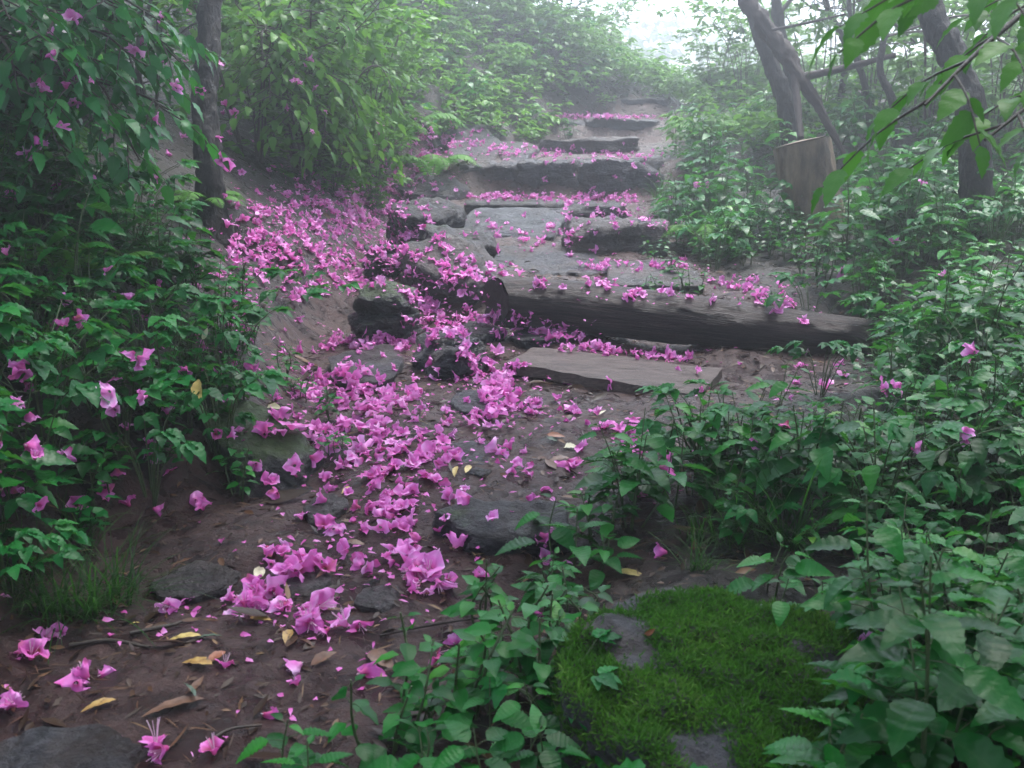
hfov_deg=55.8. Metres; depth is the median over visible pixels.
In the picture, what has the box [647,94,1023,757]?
ground cover
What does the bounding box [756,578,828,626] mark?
herb
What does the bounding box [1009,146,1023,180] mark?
leafy herb
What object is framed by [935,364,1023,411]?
bramble
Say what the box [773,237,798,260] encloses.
herb
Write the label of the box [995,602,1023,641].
leafy herb
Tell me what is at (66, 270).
herb
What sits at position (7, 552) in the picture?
leafy herb
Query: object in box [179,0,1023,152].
slope vegetation
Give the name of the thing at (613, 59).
bramble
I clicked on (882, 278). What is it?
herb
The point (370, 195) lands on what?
shrub
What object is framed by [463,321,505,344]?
flat stone
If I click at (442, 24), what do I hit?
bramble
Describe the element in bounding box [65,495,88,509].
fallen blossom
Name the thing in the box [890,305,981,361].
bramble
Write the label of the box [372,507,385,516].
fallen blossom
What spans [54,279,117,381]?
leafy herb
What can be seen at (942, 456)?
leafy herb
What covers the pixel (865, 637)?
grass tuft
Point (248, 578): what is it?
fallen blossom
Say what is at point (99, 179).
bramble
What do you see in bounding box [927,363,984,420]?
leafy herb
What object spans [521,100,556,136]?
leafy herb
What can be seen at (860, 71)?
tree
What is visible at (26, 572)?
grass tuft
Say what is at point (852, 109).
leafy herb
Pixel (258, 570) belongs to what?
fallen leaf
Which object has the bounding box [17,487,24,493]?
fallen blossom
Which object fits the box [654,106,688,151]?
leafy herb
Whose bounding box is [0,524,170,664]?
grass tuft
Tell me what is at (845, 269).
leafy herb
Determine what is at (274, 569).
fallen blossom
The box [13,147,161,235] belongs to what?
bramble
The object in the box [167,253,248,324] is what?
leafy herb
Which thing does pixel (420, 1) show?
leafy herb
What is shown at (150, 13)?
leafy herb
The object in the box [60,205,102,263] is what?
herb
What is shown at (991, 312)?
leafy herb
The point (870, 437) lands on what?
leafy herb
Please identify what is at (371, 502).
fallen blossom
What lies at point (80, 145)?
fern
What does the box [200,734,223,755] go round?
fallen blossom
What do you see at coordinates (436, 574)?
fallen blossom
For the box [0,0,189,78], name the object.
shrub
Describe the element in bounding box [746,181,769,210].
herb
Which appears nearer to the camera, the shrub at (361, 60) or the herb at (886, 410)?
the herb at (886, 410)
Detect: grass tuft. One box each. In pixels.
[0,292,138,401]
[0,500,224,663]
[0,512,104,598]
[0,513,122,618]
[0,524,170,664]
[1,195,68,249]
[22,483,156,551]
[29,507,213,628]
[107,183,209,260]
[114,215,222,286]
[628,476,751,558]
[632,399,740,474]
[640,168,683,200]
[643,516,743,576]
[648,463,816,558]
[652,410,907,593]
[654,187,693,215]
[708,191,748,222]
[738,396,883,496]
[777,579,1020,766]
[805,376,927,486]
[811,465,889,501]
[832,240,924,292]
[840,517,992,609]
[841,173,895,227]
[848,329,908,369]
[858,407,949,505]
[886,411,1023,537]
[889,318,981,367]
[901,177,957,231]
[931,198,999,240]
[932,178,1023,242]
[934,327,1003,370]
[934,347,1011,390]
[952,568,990,611]
[966,489,1017,525]
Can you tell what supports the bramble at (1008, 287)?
on the ground at (224, 500)
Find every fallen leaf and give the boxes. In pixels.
[81,697,115,711]
[140,696,203,717]
[169,632,200,639]
[182,682,195,695]
[183,657,211,663]
[191,379,201,397]
[197,633,221,637]
[202,328,207,339]
[208,651,224,661]
[250,616,270,619]
[254,566,264,577]
[267,402,280,408]
[282,629,292,642]
[311,651,335,664]
[316,564,337,577]
[347,539,364,544]
[367,648,393,667]
[452,466,457,476]
[464,465,471,472]
[547,432,564,436]
[550,455,568,460]
[564,443,574,447]
[622,568,641,575]
[645,629,654,635]
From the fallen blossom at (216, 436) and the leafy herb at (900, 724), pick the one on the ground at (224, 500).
the leafy herb at (900, 724)
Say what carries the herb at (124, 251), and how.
on the ground at (224, 500)
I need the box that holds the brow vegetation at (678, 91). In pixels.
[480,0,853,102]
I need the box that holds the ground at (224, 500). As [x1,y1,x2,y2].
[0,0,1023,767]
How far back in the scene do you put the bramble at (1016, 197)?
5.15 m
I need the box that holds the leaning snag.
[737,0,895,154]
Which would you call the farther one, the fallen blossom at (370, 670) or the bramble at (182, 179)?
the bramble at (182, 179)
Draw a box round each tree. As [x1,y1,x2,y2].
[190,0,233,243]
[375,1,401,44]
[393,1,435,46]
[559,0,702,71]
[590,0,721,84]
[636,19,793,79]
[665,0,861,70]
[748,21,798,144]
[759,0,852,130]
[771,0,792,94]
[785,0,917,133]
[808,0,1023,213]
[838,0,1023,168]
[917,0,999,238]
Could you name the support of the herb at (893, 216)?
on the ground at (224, 500)
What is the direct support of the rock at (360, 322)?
on the ground at (224, 500)
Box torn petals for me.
[0,98,868,738]
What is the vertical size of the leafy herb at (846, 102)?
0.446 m
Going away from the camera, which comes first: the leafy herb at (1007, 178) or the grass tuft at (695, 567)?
the grass tuft at (695, 567)
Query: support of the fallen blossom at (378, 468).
on the ground at (224, 500)
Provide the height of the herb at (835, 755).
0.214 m
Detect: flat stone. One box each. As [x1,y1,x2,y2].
[0,724,148,767]
[150,560,240,603]
[266,565,331,598]
[303,493,348,524]
[328,344,403,390]
[354,584,398,612]
[393,173,469,200]
[432,497,570,556]
[433,128,467,147]
[441,441,504,477]
[446,124,503,160]
[448,388,505,414]
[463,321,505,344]
[464,207,569,240]
[494,246,606,276]
[498,141,539,160]
[507,329,579,348]
[606,258,703,293]
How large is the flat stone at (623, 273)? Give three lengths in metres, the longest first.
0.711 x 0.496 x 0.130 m
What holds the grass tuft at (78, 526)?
on the ground at (224, 500)
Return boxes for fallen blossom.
[0,485,19,496]
[0,687,19,707]
[0,691,28,709]
[8,359,29,372]
[8,366,32,382]
[10,396,26,407]
[15,649,31,658]
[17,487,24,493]
[18,412,41,426]
[18,637,49,660]
[21,434,43,454]
[23,382,38,391]
[30,449,43,459]
[32,496,49,512]
[33,626,59,640]
[48,622,67,636]
[54,317,68,327]
[54,671,90,691]
[56,446,76,461]
[60,292,72,306]
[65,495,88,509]
[70,658,90,679]
[72,308,88,328]
[96,480,114,501]
[97,665,115,677]
[99,381,117,407]
[105,404,119,416]
[108,376,122,381]
[110,468,125,476]
[118,494,135,506]
[119,350,137,361]
[119,423,133,429]
[133,348,154,370]
[136,389,147,405]
[138,718,166,744]
[143,437,155,444]
[143,448,157,463]
[144,741,169,764]
[152,503,163,515]
[154,597,180,612]
[161,402,175,413]
[163,467,176,475]
[163,597,178,614]
[178,366,192,374]
[180,598,190,605]
[189,490,202,507]
[195,495,211,510]
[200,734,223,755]
[211,428,222,439]
[215,652,233,667]
[220,587,234,601]
[222,605,244,616]
[226,426,237,439]
[232,590,252,607]
[234,426,243,431]
[241,573,261,585]
[243,577,258,595]
[247,596,269,609]
[248,460,261,470]
[250,601,262,609]
[252,428,269,437]
[253,420,273,432]
[253,586,272,595]
[257,543,273,554]
[257,578,271,597]
[260,470,277,484]
[261,706,278,719]
[262,544,279,560]
[263,558,276,568]
[264,574,288,598]
[265,427,286,435]
[265,487,279,499]
[265,596,292,612]
[268,473,279,482]
[269,562,293,574]
[273,598,291,611]
[274,584,289,595]
[275,545,289,555]
[276,553,298,568]
[278,421,308,429]
[278,563,303,582]
[279,538,290,548]
[282,452,303,474]
[283,658,302,674]
[284,550,299,559]
[284,598,291,611]
[286,674,300,685]
[291,613,323,634]
[292,550,304,556]
[293,603,316,617]
[294,511,308,519]
[294,551,318,578]
[294,608,314,625]
[298,603,318,618]
[299,548,321,561]
[302,554,327,572]
[309,451,324,467]
[309,587,338,618]
[313,487,326,504]
[313,556,336,571]
[314,513,335,529]
[315,626,329,636]
[318,470,332,481]
[322,522,344,535]
[322,619,341,628]
[323,482,334,492]
[330,607,354,627]
[334,459,343,469]
[336,538,349,559]
[338,455,347,465]
[343,487,353,494]
[346,450,363,465]
[350,499,360,511]
[350,552,363,564]
[350,554,364,570]
[350,620,373,633]
[357,660,384,677]
[359,449,371,456]
[360,520,368,531]
[361,560,373,574]
[363,468,378,479]
[364,502,374,515]
[365,478,380,494]
[365,500,380,506]
[367,466,381,477]
[367,519,389,533]
[372,465,380,472]
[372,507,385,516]
[373,559,380,566]
[374,452,384,460]
[375,443,385,452]
[378,498,390,507]
[379,493,391,498]
[380,488,390,495]
[381,464,395,471]
[381,544,393,552]
[381,551,392,559]
[382,509,393,518]
[384,502,395,511]
[385,555,394,567]
[386,446,400,454]
[387,450,391,460]
[387,520,398,529]
[390,499,409,509]
[391,458,405,469]
[393,483,408,496]
[393,538,413,547]
[393,544,415,562]
[394,443,404,453]
[395,473,404,483]
[396,444,409,452]
[398,521,410,531]
[400,516,407,523]
[400,551,421,571]
[400,559,417,581]
[401,569,420,585]
[403,567,431,579]
[404,459,420,467]
[404,483,419,495]
[406,507,414,527]
[406,540,419,551]
[407,498,418,507]
[407,580,418,592]
[408,452,420,467]
[409,532,421,542]
[413,448,428,459]
[415,552,424,566]
[416,571,440,580]
[417,469,433,480]
[418,548,444,578]
[420,588,433,594]
[421,440,434,453]
[421,459,431,463]
[424,559,442,581]
[427,451,434,458]
[427,473,443,482]
[428,654,440,664]
[429,578,457,591]
[433,458,446,468]
[433,525,443,531]
[438,478,450,487]
[439,445,451,452]
[439,513,451,521]
[441,454,448,462]
[441,486,454,504]
[443,571,457,582]
[443,633,461,644]
[444,453,451,461]
[446,531,467,548]
[447,449,457,460]
[452,446,462,452]
[452,450,464,460]
[455,489,471,504]
[460,484,469,491]
[472,566,489,577]
[484,436,497,452]
[485,509,498,520]
[495,447,508,458]
[505,463,516,473]
[510,456,523,467]
[524,467,533,476]
[525,461,533,467]
[526,492,535,500]
[539,527,554,547]
[539,547,551,564]
[540,486,552,492]
[554,460,569,467]
[566,460,575,468]
[567,457,583,466]
[654,542,667,557]
[659,452,675,475]
[749,437,759,450]
[778,420,790,428]
[857,630,881,640]
[911,440,921,453]
[959,427,975,439]
[960,439,970,446]
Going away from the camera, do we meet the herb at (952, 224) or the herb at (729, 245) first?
the herb at (952, 224)
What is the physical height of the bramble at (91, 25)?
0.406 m
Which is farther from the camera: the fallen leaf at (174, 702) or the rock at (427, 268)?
the rock at (427, 268)
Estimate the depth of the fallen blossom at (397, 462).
2.78 m
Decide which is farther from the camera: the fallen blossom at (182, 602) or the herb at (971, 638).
the fallen blossom at (182, 602)
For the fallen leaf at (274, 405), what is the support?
on the ground at (224, 500)
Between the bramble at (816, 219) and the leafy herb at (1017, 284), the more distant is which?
the bramble at (816, 219)
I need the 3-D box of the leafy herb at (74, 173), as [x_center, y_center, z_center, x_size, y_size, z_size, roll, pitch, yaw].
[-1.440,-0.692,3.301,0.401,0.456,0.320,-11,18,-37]
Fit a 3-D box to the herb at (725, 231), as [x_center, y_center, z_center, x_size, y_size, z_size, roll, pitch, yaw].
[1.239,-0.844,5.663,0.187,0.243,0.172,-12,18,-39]
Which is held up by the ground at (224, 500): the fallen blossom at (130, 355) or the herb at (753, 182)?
the herb at (753, 182)
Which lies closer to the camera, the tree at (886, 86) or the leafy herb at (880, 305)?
the leafy herb at (880, 305)
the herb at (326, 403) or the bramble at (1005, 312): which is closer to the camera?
the herb at (326, 403)
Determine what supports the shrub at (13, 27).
on the ground at (224, 500)
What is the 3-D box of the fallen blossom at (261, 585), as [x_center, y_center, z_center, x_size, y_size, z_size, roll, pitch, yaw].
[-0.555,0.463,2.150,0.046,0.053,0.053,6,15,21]
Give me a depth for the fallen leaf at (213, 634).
1.96 m
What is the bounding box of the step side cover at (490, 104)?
[333,0,669,141]
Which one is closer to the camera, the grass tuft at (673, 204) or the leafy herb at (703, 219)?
the leafy herb at (703, 219)
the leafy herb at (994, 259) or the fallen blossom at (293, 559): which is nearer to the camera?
the fallen blossom at (293, 559)
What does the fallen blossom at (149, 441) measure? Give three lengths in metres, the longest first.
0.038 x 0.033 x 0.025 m
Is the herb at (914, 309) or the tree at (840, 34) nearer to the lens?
the herb at (914, 309)
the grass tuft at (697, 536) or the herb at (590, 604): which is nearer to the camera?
the herb at (590, 604)
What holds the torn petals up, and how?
on the ground at (224, 500)
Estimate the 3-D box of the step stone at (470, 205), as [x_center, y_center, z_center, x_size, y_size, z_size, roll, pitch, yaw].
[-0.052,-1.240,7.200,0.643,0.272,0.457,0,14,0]
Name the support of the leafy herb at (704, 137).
on the ground at (224, 500)
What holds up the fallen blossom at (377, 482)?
on the ground at (224, 500)
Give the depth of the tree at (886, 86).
6.78 m
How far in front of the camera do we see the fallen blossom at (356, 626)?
2.00 m
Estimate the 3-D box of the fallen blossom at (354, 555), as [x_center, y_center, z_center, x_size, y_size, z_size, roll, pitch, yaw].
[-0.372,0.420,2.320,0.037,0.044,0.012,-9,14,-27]
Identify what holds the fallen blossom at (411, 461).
on the ground at (224, 500)
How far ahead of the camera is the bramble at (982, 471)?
2.29 m
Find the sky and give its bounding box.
[476,0,1019,100]
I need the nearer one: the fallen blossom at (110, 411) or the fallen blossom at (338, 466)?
the fallen blossom at (110, 411)
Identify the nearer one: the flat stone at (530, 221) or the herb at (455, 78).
the flat stone at (530, 221)
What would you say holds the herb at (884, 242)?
on the ground at (224, 500)
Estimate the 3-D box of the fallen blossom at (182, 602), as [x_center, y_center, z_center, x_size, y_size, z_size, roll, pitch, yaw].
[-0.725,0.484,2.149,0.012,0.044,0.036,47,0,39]
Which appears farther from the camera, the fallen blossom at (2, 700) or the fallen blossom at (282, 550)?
the fallen blossom at (282, 550)
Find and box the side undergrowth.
[612,758,707,767]
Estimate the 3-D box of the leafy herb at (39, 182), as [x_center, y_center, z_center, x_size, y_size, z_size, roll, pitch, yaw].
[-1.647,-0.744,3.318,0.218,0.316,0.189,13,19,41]
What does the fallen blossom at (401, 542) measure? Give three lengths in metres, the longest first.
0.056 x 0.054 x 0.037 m
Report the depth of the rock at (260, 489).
2.69 m
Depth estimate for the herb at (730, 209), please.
6.12 m
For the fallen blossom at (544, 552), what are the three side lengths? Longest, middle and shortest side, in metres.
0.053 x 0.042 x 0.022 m
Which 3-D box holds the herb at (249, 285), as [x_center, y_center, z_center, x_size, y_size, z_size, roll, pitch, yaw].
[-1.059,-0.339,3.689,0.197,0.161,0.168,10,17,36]
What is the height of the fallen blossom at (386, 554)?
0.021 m
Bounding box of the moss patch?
[545,582,895,767]
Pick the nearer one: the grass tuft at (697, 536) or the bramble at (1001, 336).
the grass tuft at (697, 536)
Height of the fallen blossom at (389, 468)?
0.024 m
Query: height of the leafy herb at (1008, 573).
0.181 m
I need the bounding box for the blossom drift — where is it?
[1,8,978,457]
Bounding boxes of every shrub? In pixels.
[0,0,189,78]
[0,0,229,208]
[7,2,125,110]
[39,0,229,104]
[88,0,228,107]
[144,0,431,177]
[176,0,467,176]
[178,0,346,136]
[218,4,423,185]
[221,0,459,196]
[224,0,437,187]
[230,0,383,98]
[250,91,396,206]
[318,32,456,164]
[327,103,442,209]
[486,2,537,21]
[518,0,600,21]
[570,0,655,51]
[655,0,813,104]
[672,18,751,102]
[688,0,953,133]
[825,0,932,129]
[838,0,1018,140]
[853,0,1023,166]
[973,2,1023,89]
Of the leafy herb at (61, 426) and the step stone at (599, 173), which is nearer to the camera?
the leafy herb at (61, 426)
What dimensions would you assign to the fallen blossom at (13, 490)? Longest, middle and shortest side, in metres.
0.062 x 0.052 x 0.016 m
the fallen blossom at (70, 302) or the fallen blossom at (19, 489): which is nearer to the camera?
the fallen blossom at (19, 489)
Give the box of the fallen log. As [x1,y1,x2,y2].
[483,277,894,355]
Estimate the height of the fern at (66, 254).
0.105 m
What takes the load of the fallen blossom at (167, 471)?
on the ground at (224, 500)
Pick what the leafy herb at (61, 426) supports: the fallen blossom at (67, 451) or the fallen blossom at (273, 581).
the fallen blossom at (67, 451)
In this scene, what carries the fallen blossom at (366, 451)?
on the ground at (224, 500)
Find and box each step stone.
[459,159,518,181]
[464,198,540,214]
[516,159,579,187]
[537,199,563,207]
[538,136,639,153]
[549,119,585,125]
[561,216,670,257]
[564,201,627,218]
[577,156,663,193]
[584,116,659,130]
[619,97,668,105]
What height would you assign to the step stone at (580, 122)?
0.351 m
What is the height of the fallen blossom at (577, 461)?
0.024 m
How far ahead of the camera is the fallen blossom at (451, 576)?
2.22 m
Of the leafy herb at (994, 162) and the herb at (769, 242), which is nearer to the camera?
the herb at (769, 242)
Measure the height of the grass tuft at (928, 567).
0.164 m
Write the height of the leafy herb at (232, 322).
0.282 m
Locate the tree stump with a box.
[773,135,846,231]
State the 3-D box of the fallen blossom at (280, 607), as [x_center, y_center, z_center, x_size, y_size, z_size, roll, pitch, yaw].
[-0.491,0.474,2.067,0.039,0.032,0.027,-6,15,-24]
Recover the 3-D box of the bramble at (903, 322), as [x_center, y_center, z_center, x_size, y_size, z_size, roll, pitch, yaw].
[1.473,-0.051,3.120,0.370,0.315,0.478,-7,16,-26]
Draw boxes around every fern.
[0,122,98,166]
[16,240,120,274]
[42,250,164,287]
[161,189,244,206]
[381,113,469,145]
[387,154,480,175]
[484,42,533,57]
[487,55,551,73]
[602,58,655,74]
[661,223,754,249]
[662,119,745,144]
[917,89,1001,103]
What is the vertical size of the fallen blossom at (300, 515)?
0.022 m
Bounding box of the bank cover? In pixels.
[0,85,362,565]
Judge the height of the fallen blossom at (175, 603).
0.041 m
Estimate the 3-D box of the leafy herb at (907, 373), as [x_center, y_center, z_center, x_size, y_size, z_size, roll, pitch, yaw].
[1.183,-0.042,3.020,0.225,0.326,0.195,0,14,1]
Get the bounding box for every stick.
[69,638,150,648]
[129,620,182,635]
[210,724,261,738]
[379,617,478,636]
[386,85,437,148]
[803,584,816,586]
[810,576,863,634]
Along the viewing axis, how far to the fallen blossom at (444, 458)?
2.82 m
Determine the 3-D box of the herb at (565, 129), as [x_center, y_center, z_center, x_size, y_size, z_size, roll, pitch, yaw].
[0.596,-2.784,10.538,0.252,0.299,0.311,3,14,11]
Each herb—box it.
[0,29,88,178]
[0,95,69,187]
[0,123,51,215]
[0,154,50,260]
[0,226,73,289]
[0,239,41,315]
[0,318,27,360]
[0,370,98,520]
[0,393,18,441]
[0,401,74,578]
[0,533,16,554]
[4,121,35,174]
[4,143,72,226]
[6,122,58,191]
[12,325,114,419]
[29,114,155,241]
[29,145,94,215]
[29,270,66,318]
[31,272,84,333]
[35,319,88,361]
[36,179,126,313]
[38,229,85,254]
[45,165,146,256]
[50,280,130,352]
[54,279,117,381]
[56,439,130,518]
[58,185,98,228]
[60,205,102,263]
[74,442,132,492]
[85,340,158,421]
[93,207,131,239]
[105,196,212,300]
[105,238,151,265]
[111,208,135,239]
[113,338,157,383]
[131,0,169,28]
[136,274,194,329]
[136,396,186,430]
[155,208,229,299]
[161,342,207,391]
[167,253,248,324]
[170,364,216,427]
[172,233,220,298]
[172,314,224,376]
[175,252,209,288]
[188,283,261,360]
[188,356,253,405]
[205,276,258,314]
[206,438,260,501]
[217,356,268,400]
[224,315,262,350]
[225,257,257,299]
[235,712,352,767]
[240,295,272,344]
[269,342,301,380]
[283,375,316,401]
[314,386,343,420]
[317,430,351,456]
[328,634,461,767]
[367,712,489,767]
[373,601,540,720]
[378,678,478,746]
[409,0,451,24]
[411,1,447,40]
[426,97,458,135]
[432,704,590,767]
[436,627,517,693]
[437,672,559,758]
[440,559,517,636]
[443,33,469,66]
[446,68,464,96]
[451,75,489,120]
[452,65,491,100]
[460,601,573,690]
[478,582,571,704]
[495,493,622,578]
[510,547,583,611]
[513,67,526,85]
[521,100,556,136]
[522,30,551,82]
[533,566,613,627]
[550,26,569,64]
[556,476,642,543]
[558,114,578,139]
[560,737,605,767]
[568,529,642,590]
[573,437,714,526]
[575,405,673,530]
[584,433,671,500]
[615,416,720,509]
[634,381,733,495]
[639,235,670,258]
[640,273,662,289]
[652,184,680,212]
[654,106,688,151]
[655,167,717,223]
[655,394,734,461]
[660,252,684,273]
[661,207,677,230]
[667,263,711,295]
[670,230,691,247]
[674,117,737,189]
[676,113,711,150]
[677,108,708,145]
[677,199,715,254]
[677,211,704,245]
[681,443,753,515]
[684,170,715,204]
[684,384,771,476]
[685,151,749,215]
[686,406,777,499]
[687,231,710,260]
[689,160,732,205]
[689,206,706,223]
[691,455,733,498]
[692,361,821,498]
[694,199,714,217]
[702,193,758,256]
[705,205,722,220]
[707,100,732,142]
[707,213,734,240]
[709,189,734,211]
[714,220,737,254]
[716,409,774,484]
[719,232,739,261]
[721,211,745,239]
[721,232,738,258]
[723,199,739,222]
[723,377,787,450]
[724,140,766,204]
[724,532,833,595]
[725,148,766,191]
[728,228,761,252]
[729,241,763,265]
[732,218,757,240]
[733,234,761,260]
[735,407,853,518]
[738,401,862,521]
[739,162,765,192]
[741,83,775,126]
[744,88,777,126]
[744,203,765,228]
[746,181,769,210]
[746,203,778,239]
[749,186,763,202]
[749,186,794,238]
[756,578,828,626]
[757,118,815,169]
[759,213,786,243]
[760,209,804,248]
[760,225,782,256]
[760,290,776,305]
[762,704,908,767]
[767,202,789,224]
[769,694,936,767]
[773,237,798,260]
[776,201,801,235]
[780,214,819,252]
[782,215,827,258]
[782,398,897,503]
[786,236,817,274]
[789,211,805,233]
[792,518,827,558]
[800,495,994,668]
[802,99,813,128]
[804,238,846,288]
[804,625,1023,760]
[806,540,1023,767]
[807,176,892,274]
[807,230,834,250]
[807,413,866,454]
[809,242,842,275]
[811,402,905,494]
[812,223,842,252]
[815,107,867,164]
[816,466,921,558]
[818,396,927,555]
[820,475,874,528]
[822,218,837,231]
[823,59,887,130]
[828,556,921,634]
[832,92,878,145]
[832,252,897,317]
[833,409,887,490]
[834,240,858,252]
[835,128,915,199]
[836,199,859,227]
[837,224,866,236]
[838,95,864,122]
[840,180,857,189]
[841,263,891,315]
[842,187,869,219]
[843,194,858,217]
[846,472,915,519]
[848,136,913,187]
[849,228,881,253]
[850,121,968,236]
[850,172,902,255]
[851,235,872,272]
[852,318,926,412]
[854,181,916,245]
[854,214,884,248]
[855,492,953,579]
[860,250,896,279]
[860,519,977,630]
[861,98,886,121]
[863,241,915,267]
[865,147,933,196]
[866,380,1023,516]
[867,284,920,327]
[868,230,898,259]
[868,277,911,307]
[868,396,898,451]
[870,223,895,254]
[872,460,948,533]
[873,169,953,251]
[874,178,931,237]
[875,201,912,232]
[875,332,936,396]
[876,389,964,477]
[880,318,947,381]
[880,451,920,491]
[882,329,917,363]
[883,230,926,279]
[883,505,1023,632]
[886,211,922,243]
[889,266,994,374]
[889,375,927,420]
[893,516,959,554]
[894,460,926,507]
[896,222,927,248]
[896,384,1000,467]
[898,185,985,270]
[898,327,970,388]
[899,126,958,199]
[901,210,927,241]
[901,224,943,257]
[901,294,927,326]
[903,353,1014,455]
[905,144,959,214]
[905,267,968,324]
[906,225,937,265]
[906,239,1023,354]
[906,593,955,668]
[907,119,938,154]
[908,374,962,414]
[909,605,1023,767]
[910,301,959,350]
[911,360,937,391]
[912,131,957,180]
[913,248,1023,371]
[914,549,976,607]
[919,206,965,248]
[919,633,1021,753]
[921,230,1002,303]
[921,619,1019,648]
[923,337,960,370]
[924,462,1003,546]
[924,585,1023,700]
[925,327,1023,466]
[926,149,958,199]
[926,251,1022,333]
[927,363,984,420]
[928,439,985,518]
[930,206,969,247]
[934,196,954,215]
[935,234,988,266]
[937,246,968,268]
[940,262,974,283]
[946,149,994,186]
[946,285,985,328]
[948,356,976,386]
[948,364,1023,477]
[948,405,1023,511]
[949,283,1009,370]
[949,331,1023,408]
[951,130,1000,176]
[954,255,1001,279]
[960,533,1023,622]
[961,217,990,245]
[964,207,1004,242]
[966,307,1014,358]
[966,465,1018,505]
[970,496,1023,544]
[973,178,1023,249]
[973,393,1023,468]
[974,364,1023,454]
[976,419,1023,526]
[976,542,1012,568]
[977,571,1023,609]
[983,292,1009,322]
[988,170,1023,248]
[993,168,1022,219]
[994,164,1014,186]
[995,280,1023,312]
[995,321,1023,350]
[995,334,1023,393]
[995,470,1023,501]
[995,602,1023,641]
[996,200,1022,227]
[997,263,1023,341]
[999,473,1021,505]
[1000,173,1023,227]
[1000,385,1021,447]
[1001,478,1023,550]
[1002,259,1023,296]
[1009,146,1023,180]
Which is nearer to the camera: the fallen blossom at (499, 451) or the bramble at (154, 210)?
the fallen blossom at (499, 451)
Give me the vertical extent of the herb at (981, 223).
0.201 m
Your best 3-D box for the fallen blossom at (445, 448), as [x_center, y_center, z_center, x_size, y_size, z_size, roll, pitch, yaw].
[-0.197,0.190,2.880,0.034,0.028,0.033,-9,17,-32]
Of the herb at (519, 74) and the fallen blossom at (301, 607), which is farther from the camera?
the herb at (519, 74)
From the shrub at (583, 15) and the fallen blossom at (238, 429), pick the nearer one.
the fallen blossom at (238, 429)
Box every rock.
[206,397,323,486]
[226,468,312,497]
[347,310,422,346]
[352,280,419,315]
[361,244,401,278]
[385,197,467,244]
[397,234,504,304]
[412,331,489,379]
[422,223,500,257]
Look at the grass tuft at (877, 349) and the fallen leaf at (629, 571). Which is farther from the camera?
the grass tuft at (877, 349)
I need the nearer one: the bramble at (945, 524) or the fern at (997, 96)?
the bramble at (945, 524)
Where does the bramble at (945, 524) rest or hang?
on the ground at (224, 500)
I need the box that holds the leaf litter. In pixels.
[0,183,1022,767]
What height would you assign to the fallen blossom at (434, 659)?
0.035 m
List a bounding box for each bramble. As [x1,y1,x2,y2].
[0,166,33,202]
[0,200,86,299]
[0,267,77,375]
[0,275,72,339]
[0,290,152,467]
[0,323,80,375]
[0,386,23,431]
[0,444,75,534]
[0,450,26,462]
[0,543,84,614]
[1,174,126,243]
[3,239,149,338]
[9,278,223,394]
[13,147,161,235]
[18,334,148,417]
[27,371,174,456]
[60,188,187,259]
[66,391,206,506]
[76,283,200,346]
[79,136,199,224]
[81,291,192,379]
[85,23,149,98]
[90,245,173,308]
[104,83,159,115]
[108,174,201,236]
[108,199,208,265]
[131,290,240,358]
[135,362,295,460]
[145,287,331,387]
[155,348,261,410]
[173,266,287,352]
[174,401,258,454]
[191,361,255,389]
[366,84,433,140]
[408,23,446,53]
[424,52,454,82]
[466,16,493,42]
[477,628,621,730]
[488,19,519,37]
[536,2,596,53]
[555,56,608,80]
[574,46,629,84]
[633,378,804,475]
[640,387,770,482]
[650,206,706,233]
[654,201,695,235]
[666,143,713,177]
[676,105,716,128]
[676,210,759,269]
[677,103,740,146]
[684,160,760,192]
[689,218,757,248]
[704,462,758,499]
[713,190,790,222]
[722,464,806,542]
[739,101,776,127]
[750,119,804,152]
[752,99,802,117]
[761,178,816,192]
[763,272,878,313]
[764,339,895,395]
[798,410,1023,520]
[806,195,889,246]
[808,396,900,469]
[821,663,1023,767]
[823,91,880,139]
[837,118,902,157]
[837,298,914,319]
[838,518,1008,589]
[850,108,909,125]
[858,200,944,261]
[869,324,943,367]
[880,380,983,432]
[881,310,1023,400]
[888,233,971,269]
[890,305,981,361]
[893,538,1017,611]
[895,500,1023,556]
[902,107,928,132]
[905,332,1010,380]
[917,113,1015,163]
[919,166,996,207]
[925,97,996,124]
[933,200,990,247]
[934,247,1017,298]
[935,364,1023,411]
[937,167,1023,199]
[947,303,1023,322]
[955,189,1023,256]
[962,288,1023,340]
[962,457,1023,541]
[968,264,1023,317]
[979,324,1023,371]
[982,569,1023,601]
[987,445,1023,473]
[990,128,1023,165]
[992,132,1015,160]
[992,147,1022,180]
[993,175,1020,195]
[995,179,1023,237]
[998,205,1023,219]
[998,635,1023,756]
[1014,139,1023,148]
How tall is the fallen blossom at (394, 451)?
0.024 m
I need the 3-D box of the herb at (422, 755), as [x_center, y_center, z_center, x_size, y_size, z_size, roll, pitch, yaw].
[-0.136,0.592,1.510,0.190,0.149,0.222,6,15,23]
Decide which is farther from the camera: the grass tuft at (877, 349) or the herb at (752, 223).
the herb at (752, 223)
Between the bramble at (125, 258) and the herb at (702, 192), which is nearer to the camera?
the bramble at (125, 258)
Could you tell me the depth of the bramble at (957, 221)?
4.97 m
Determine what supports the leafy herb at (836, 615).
on the ground at (224, 500)
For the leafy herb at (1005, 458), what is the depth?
2.46 m
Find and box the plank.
[506,347,722,395]
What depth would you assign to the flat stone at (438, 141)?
8.97 m
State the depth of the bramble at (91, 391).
2.30 m
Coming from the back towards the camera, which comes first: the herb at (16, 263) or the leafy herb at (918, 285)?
the leafy herb at (918, 285)
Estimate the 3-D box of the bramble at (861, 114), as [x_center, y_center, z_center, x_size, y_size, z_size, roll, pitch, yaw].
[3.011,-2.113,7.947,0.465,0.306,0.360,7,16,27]
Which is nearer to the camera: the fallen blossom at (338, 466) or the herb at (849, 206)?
the fallen blossom at (338, 466)

